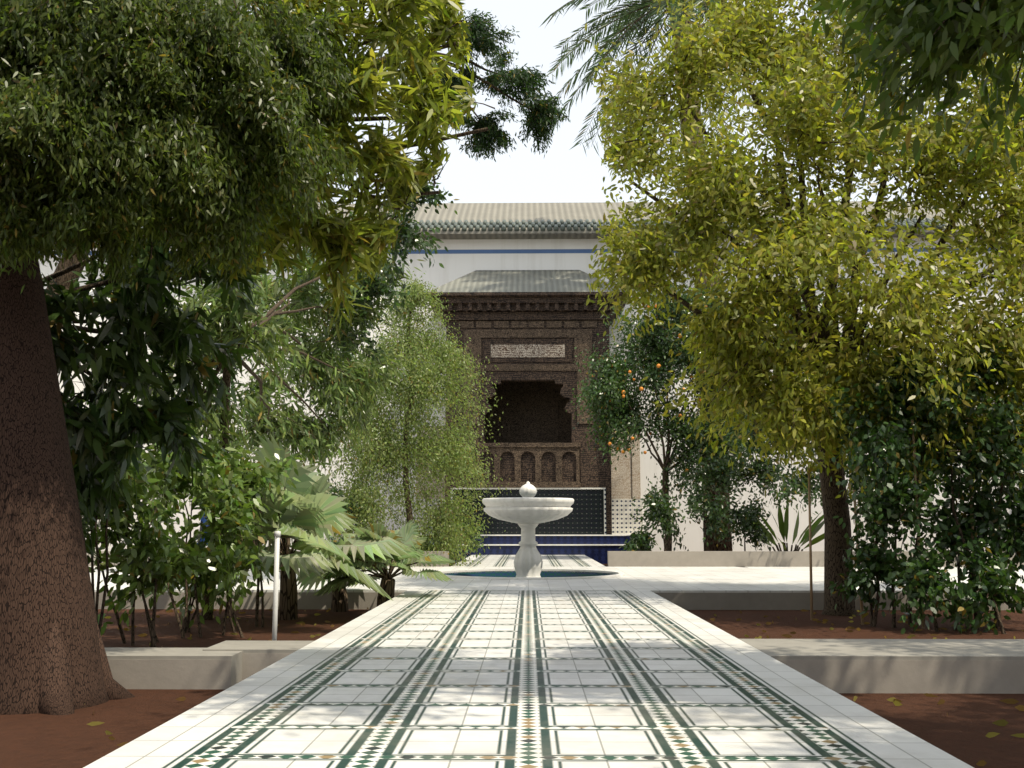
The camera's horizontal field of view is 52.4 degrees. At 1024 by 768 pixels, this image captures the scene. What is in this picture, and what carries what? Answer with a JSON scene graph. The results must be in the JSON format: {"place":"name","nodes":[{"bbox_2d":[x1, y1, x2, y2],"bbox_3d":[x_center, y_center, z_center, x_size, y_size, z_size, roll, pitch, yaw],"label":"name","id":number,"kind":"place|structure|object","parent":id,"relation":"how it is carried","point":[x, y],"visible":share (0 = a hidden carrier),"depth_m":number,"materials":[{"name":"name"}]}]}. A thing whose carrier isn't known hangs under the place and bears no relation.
{"place":"outdoors","nodes":[
{"label":"outdoors","id":0,"kind":"place"},
{"bbox_2d":[34,160,270,564],"bbox_3d":[-3.586,0.261,8.460,3.005,4.182,2.191,4,-9,-26],"label":"mango tree","id":1,"kind":"object","parent":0,"point":[99,450],"depth_m":8.32,"materials":[{"name":"green plant"}]},
{"bbox_2d":[197,509,209,545],"bbox_3d":[-4.163,1.950,14.672,0.560,0.650,0.370,0,-8,1],"label":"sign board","id":2,"kind":"object","parent":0,"point":[203,520],"visible":0.04,"depth_m":14.82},
{"bbox_2d":[46,0,494,343],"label":"tree","id":3,"kind":"object","parent":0,"point":[390,163],"depth_m":8.47,"materials":[{"name":"green plant"}]},
{"bbox_2d":[380,8,570,161],"bbox_3d":[-1.653,-2.716,10.224,4.472,2.016,1.027,0,-8,1],"label":"feathery tree","id":4,"kind":"object","parent":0,"point":[547,110],"depth_m":10.20,"materials":[{"name":"green plant"}]},
{"bbox_2d":[0,564,1023,767],"bbox_3d":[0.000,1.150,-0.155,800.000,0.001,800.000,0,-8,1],"label":"soil","id":5,"kind":"structure","parent":0,"point":[963,728],"depth_m":6.82,"materials":[{"name":"brown soil"}]},
{"bbox_2d":[0,0,370,714],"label":"tree","id":6,"kind":"object","parent":5,"relation":"on","point":[44,61],"depth_m":6.65,"materials":[{"name":"green plant"}]},
{"bbox_2d":[68,391,303,647],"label":"shrubs","id":7,"kind":"object","parent":5,"relation":"on","point":[209,569],"depth_m":10.55,"materials":[{"name":"green plant"}]},
{"bbox_2d":[103,242,423,619],"bbox_3d":[-3.342,0.162,14.660,3.583,6.034,7.657,0,-8,1],"label":"small tree","id":8,"kind":"object","parent":5,"relation":"on","point":[316,376],"depth_m":16.69,"materials":[{"name":"green plant"}]},
{"bbox_2d":[272,531,280,640],"bbox_3d":[-1.926,1.773,8.470,0.100,1.145,0.095,0,-8,1],"label":"post","id":9,"kind":"object","parent":5,"relation":"on","point":[277,534],"visible":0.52,"depth_m":8.47,"materials":[{"name":"metal"}]},
{"bbox_2d":[136,431,455,619],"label":"fan palms","id":10,"kind":"object","parent":5,"relation":"on","point":[312,507],"depth_m":12.72,"materials":[{"name":"green plant"}]},
{"bbox_2d":[316,271,510,566],"bbox_3d":[-2.413,1.064,22.949,4.764,7.422,4.860,0,-8,1],"label":"weeping shrub","id":11,"kind":"object","parent":5,"relation":"on","point":[424,379],"depth_m":22.89,"materials":[{"name":"green plant"}]},
{"bbox_2d":[445,320,611,534],"bbox_3d":[0.511,1.750,33.310,5.100,7.220,2.500,0,-8,1],"label":"portal","id":12,"kind":"object","parent":5,"relation":"on","point":[567,380],"visible":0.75,"depth_m":32.31,"materials":[{"name":"brown wood"}]},
{"bbox_2d":[483,340,571,361],"bbox_3d":[0.492,-1.026,32.408,2.760,0.680,0.030,0,-8,1],"label":"panel frame","id":13,"kind":"object","parent":12,"relation":"attached to","point":[566,358],"visible":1,"depth_m":32.39,"materials":[{"name":"brown wood"}]},
{"bbox_2d":[491,344,564,356],"bbox_3d":[0.492,-1.029,32.383,2.300,0.400,0.020,0,-8,1],"label":"carved panel","id":14,"kind":"object","parent":13,"relation":"in","point":[556,350],"visible":1,"depth_m":32.37,"materials":[{"name":"beige stone"}]},
{"bbox_2d":[459,321,596,423],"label":"portal frames","id":15,"kind":"structure","parent":12,"relation":"attached to","point":[582,339],"depth_m":32.41,"materials":[{"name":"brown wood"}]},
{"bbox_2d":[452,489,603,534],"bbox_3d":[0.494,3.893,31.846,4.700,1.420,0.230,0,-8,1],"label":"tiled wall panel","id":16,"kind":"object","parent":12,"relation":"attached to","point":[585,516],"visible":0.36,"depth_m":31.70,"materials":[{"name":"tile"}]},
{"bbox_2d":[475,443,580,487],"bbox_3d":[0.493,2.497,31.969,3.220,1.380,0.160,0,-8,1],"label":"balustrade","id":17,"kind":"object","parent":16,"relation":"on","point":[538,450],"visible":0.88,"depth_m":31.95,"materials":[{"name":"brown wood"}]},
{"bbox_2d":[480,451,576,481],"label":"arches","id":18,"kind":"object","parent":17,"relation":"attached to","point":[548,467],"visible":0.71,"depth_m":32.00,"materials":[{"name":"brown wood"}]},
{"bbox_2d":[450,488,605,534],"bbox_3d":[0.492,3.877,31.723,4.740,1.420,0.020,0,-8,1],"label":"tile panel border","id":19,"kind":"object","parent":16,"relation":"attached to","point":[559,488],"visible":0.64,"depth_m":31.78,"materials":[{"name":"white tile"}]},
{"bbox_2d":[451,443,604,487],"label":"portal jambs","id":20,"kind":"object","parent":12,"relation":"attached to","point":[592,475],"visible":0.57,"depth_m":31.92,"materials":[{"name":"brown wood"}]},
{"bbox_2d":[38,237,1023,550],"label":"courtyard walls","id":21,"kind":"structure","parent":5,"relation":"on","point":[436,275],"depth_m":34.94,"materials":[{"name":"white paint"}]},
{"bbox_2d":[414,499,444,533],"bbox_3d":[-2.594,4.357,34.244,1.250,1.140,0.050,0,-8,1],"label":"lattice tile panel","id":22,"kind":"object","parent":21,"relation":"attached to","point":[430,505],"visible":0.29,"depth_m":34.25,"materials":[{"name":"white tile"}]},
{"bbox_2d":[416,426,444,498],"bbox_3d":[-2.594,2.603,34.475,1.150,2.400,0.060,0,-8,1],"label":"stucco panel","id":23,"kind":"object","parent":21,"relation":"attached to","point":[423,467],"visible":0.06,"depth_m":34.38,"materials":[{"name":"beige paint"}]},
{"bbox_2d":[424,447,442,498],"bbox_3d":[-2.594,2.665,34.487,1.150,2.280,0.020,0,-8,1],"label":"wall panel","id":24,"kind":"object","parent":21,"relation":"attached to","point":[439,489],"visible":0.14,"depth_m":34.38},
{"bbox_2d":[40,247,1001,254],"bbox_3d":[0.531,-4.516,35.413,64.000,0.140,0.004,0,-8,1],"label":"blue stripe","id":25,"kind":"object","parent":21,"relation":"attached to","point":[497,251],"depth_m":35.42,"materials":[{"name":"paint"}]},
{"bbox_2d":[428,270,624,291],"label":"porch roof","id":26,"kind":"structure","parent":21,"relation":"attached to","point":[526,281],"depth_m":33.48,"materials":[{"name":"tile"}]},
{"bbox_2d":[143,201,1023,239],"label":"roof","id":27,"kind":"structure","parent":21,"relation":"on","point":[533,212],"depth_m":37.03,"materials":[{"name":"tile"}]},
{"bbox_2d":[141,218,945,231],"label":"roof tile ends","id":28,"kind":"object","parent":27,"relation":"attached to","point":[510,225],"visible":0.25,"depth_m":35.15,"materials":[{"name":"tile"}]},
{"bbox_2d":[613,445,632,498],"bbox_3d":[3.655,2.652,34.392,1.150,2.280,0.020,0,-8,1],"label":"wall panel","id":29,"kind":"object","parent":21,"relation":"attached to","point":[622,477],"visible":0.43,"depth_m":34.33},
{"bbox_2d":[611,429,640,498],"bbox_3d":[3.655,2.590,34.380,1.150,2.400,0.060,0,-8,1],"label":"stucco panel","id":30,"kind":"object","parent":21,"relation":"attached to","point":[636,489],"visible":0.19,"depth_m":34.31,"materials":[{"name":"beige paint"}]},
{"bbox_2d":[612,499,642,533],"bbox_3d":[3.655,4.345,34.148,1.250,1.140,0.050,0,-8,1],"label":"lattice tile panel","id":31,"kind":"object","parent":21,"relation":"attached to","point":[622,518],"visible":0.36,"depth_m":34.12,"materials":[{"name":"white tile"}]},
{"bbox_2d":[418,536,647,563],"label":"blue steps","id":32,"kind":"structure","parent":5,"relation":"on","point":[598,554],"depth_m":30.64,"materials":[{"name":"tile"}]},
{"bbox_2d":[426,534,650,545],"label":"step treads","id":33,"kind":"object","parent":32,"relation":"on","point":[558,544],"visible":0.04,"depth_m":30.71,"materials":[{"name":"stone"}]},
{"bbox_2d":[87,551,1023,566],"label":"wall","id":34,"kind":"structure","parent":5,"relation":"on","point":[708,558],"depth_m":22.14,"materials":[{"name":"white paint"}]},
{"bbox_2d":[87,564,1023,765],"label":"fallen leaves","id":35,"kind":"object","parent":5,"relation":"on","point":[896,702],"visible":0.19,"depth_m":10.61,"materials":[{"name":"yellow plant"}]},
{"bbox_2d":[95,592,1023,693],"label":"kerb faces","id":36,"kind":"object","parent":5,"relation":"on","point":[937,676],"visible":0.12,"depth_m":7.37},
{"bbox_2d":[170,174,948,569],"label":"shrubs","id":37,"kind":"object","parent":5,"relation":"on","point":[652,500],"depth_m":23.38,"materials":[{"name":"green plant"}]},
{"bbox_2d":[105,639,1023,686],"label":"concrete kerbs","id":38,"kind":"structure","parent":5,"relation":"on","point":[884,649],"depth_m":7.65,"materials":[{"name":"grey concrete"}]},
{"bbox_2d":[566,275,786,550],"bbox_3d":[4.415,0.918,27.185,5.974,7.846,4.327,0,-8,1],"label":"orange tree","id":39,"kind":"object","parent":5,"relation":"on","point":[614,414],"depth_m":26.73,"materials":[{"name":"plant"}]},
{"bbox_2d":[592,304,722,472],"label":"oranges","id":40,"kind":"object","parent":39,"relation":"on","point":[641,389],"visible":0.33,"depth_m":26.28,"materials":[{"name":"orange food"}]},
{"bbox_2d":[541,0,1022,550],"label":"date palms","id":41,"kind":"object","parent":5,"relation":"on","point":[628,19],"depth_m":32.10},
{"bbox_2d":[584,0,1023,615],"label":"tree","id":42,"kind":"object","parent":5,"relation":"on","point":[800,242],"depth_m":12.74,"materials":[{"name":"green plant"}]},
{"bbox_2d":[808,417,974,627],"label":"stakes","id":43,"kind":"object","parent":5,"relation":"on","point":[810,559],"visible":0.25,"depth_m":12.66,"materials":[{"name":"brown wood"}]},
{"bbox_2d":[811,335,1023,634],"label":"hedge","id":44,"kind":"object","parent":5,"relation":"on","point":[912,573],"depth_m":11.66,"materials":[{"name":"green plant"}]},
{"bbox_2d":[28,0,1023,203],"label":"sky","id":45,"kind":"structure","parent":0,"point":[564,175],"materials":[{"name":"white"}]},
{"bbox_2d":[427,292,628,326],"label":"porch cornice","id":46,"kind":"structure","parent":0,"point":[518,306],"depth_m":32.34,"materials":[{"name":"brown wood"}]},
{"bbox_2d":[476,382,579,480],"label":"porch back wall","id":47,"kind":"structure","parent":0,"point":[534,412],"depth_m":34.32,"materials":[{"name":"brown wood"}]},
{"bbox_2d":[83,555,973,767],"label":"path","id":48,"kind":"structure","parent":0,"point":[528,679],"depth_m":5.32,"materials":[{"name":"white tile"}]},
{"bbox_2d":[89,566,1023,592],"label":"cross path","id":49,"kind":"structure","parent":0,"point":[725,579],"depth_m":16.43,"materials":[{"name":"white tile"}]},
{"bbox_2d":[445,571,614,576],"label":"pool water","id":50,"kind":"structure","parent":49,"relation":"in","point":[513,574],"depth_m":20.00,"materials":[{"name":"teal liquid"}]},
{"bbox_2d":[482,481,573,576],"bbox_3d":[0.291,2.784,18.694,1.670,2.070,1.670,0,-8,1],"label":"fountain","id":51,"kind":"object","parent":50,"relation":"in","point":[527,511],"visible":0.96,"depth_m":18.38,"materials":[{"name":"stone"}]},
{"bbox_2d":[441,569,624,579],"bbox_3d":[0.291,3.406,18.610,3.440,0.055,3.440,0,-8,1],"label":"pool rim","id":52,"kind":"object","parent":49,"relation":"on","point":[618,574],"visible":0.7,"depth_m":17.63,"materials":[{"name":"white stone"}]},
{"bbox_2d":[796,0,1023,173],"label":"tree","id":53,"kind":"object","parent":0,"point":[951,50],"depth_m":5.74,"materials":[{"name":"green plant"}]}
]}

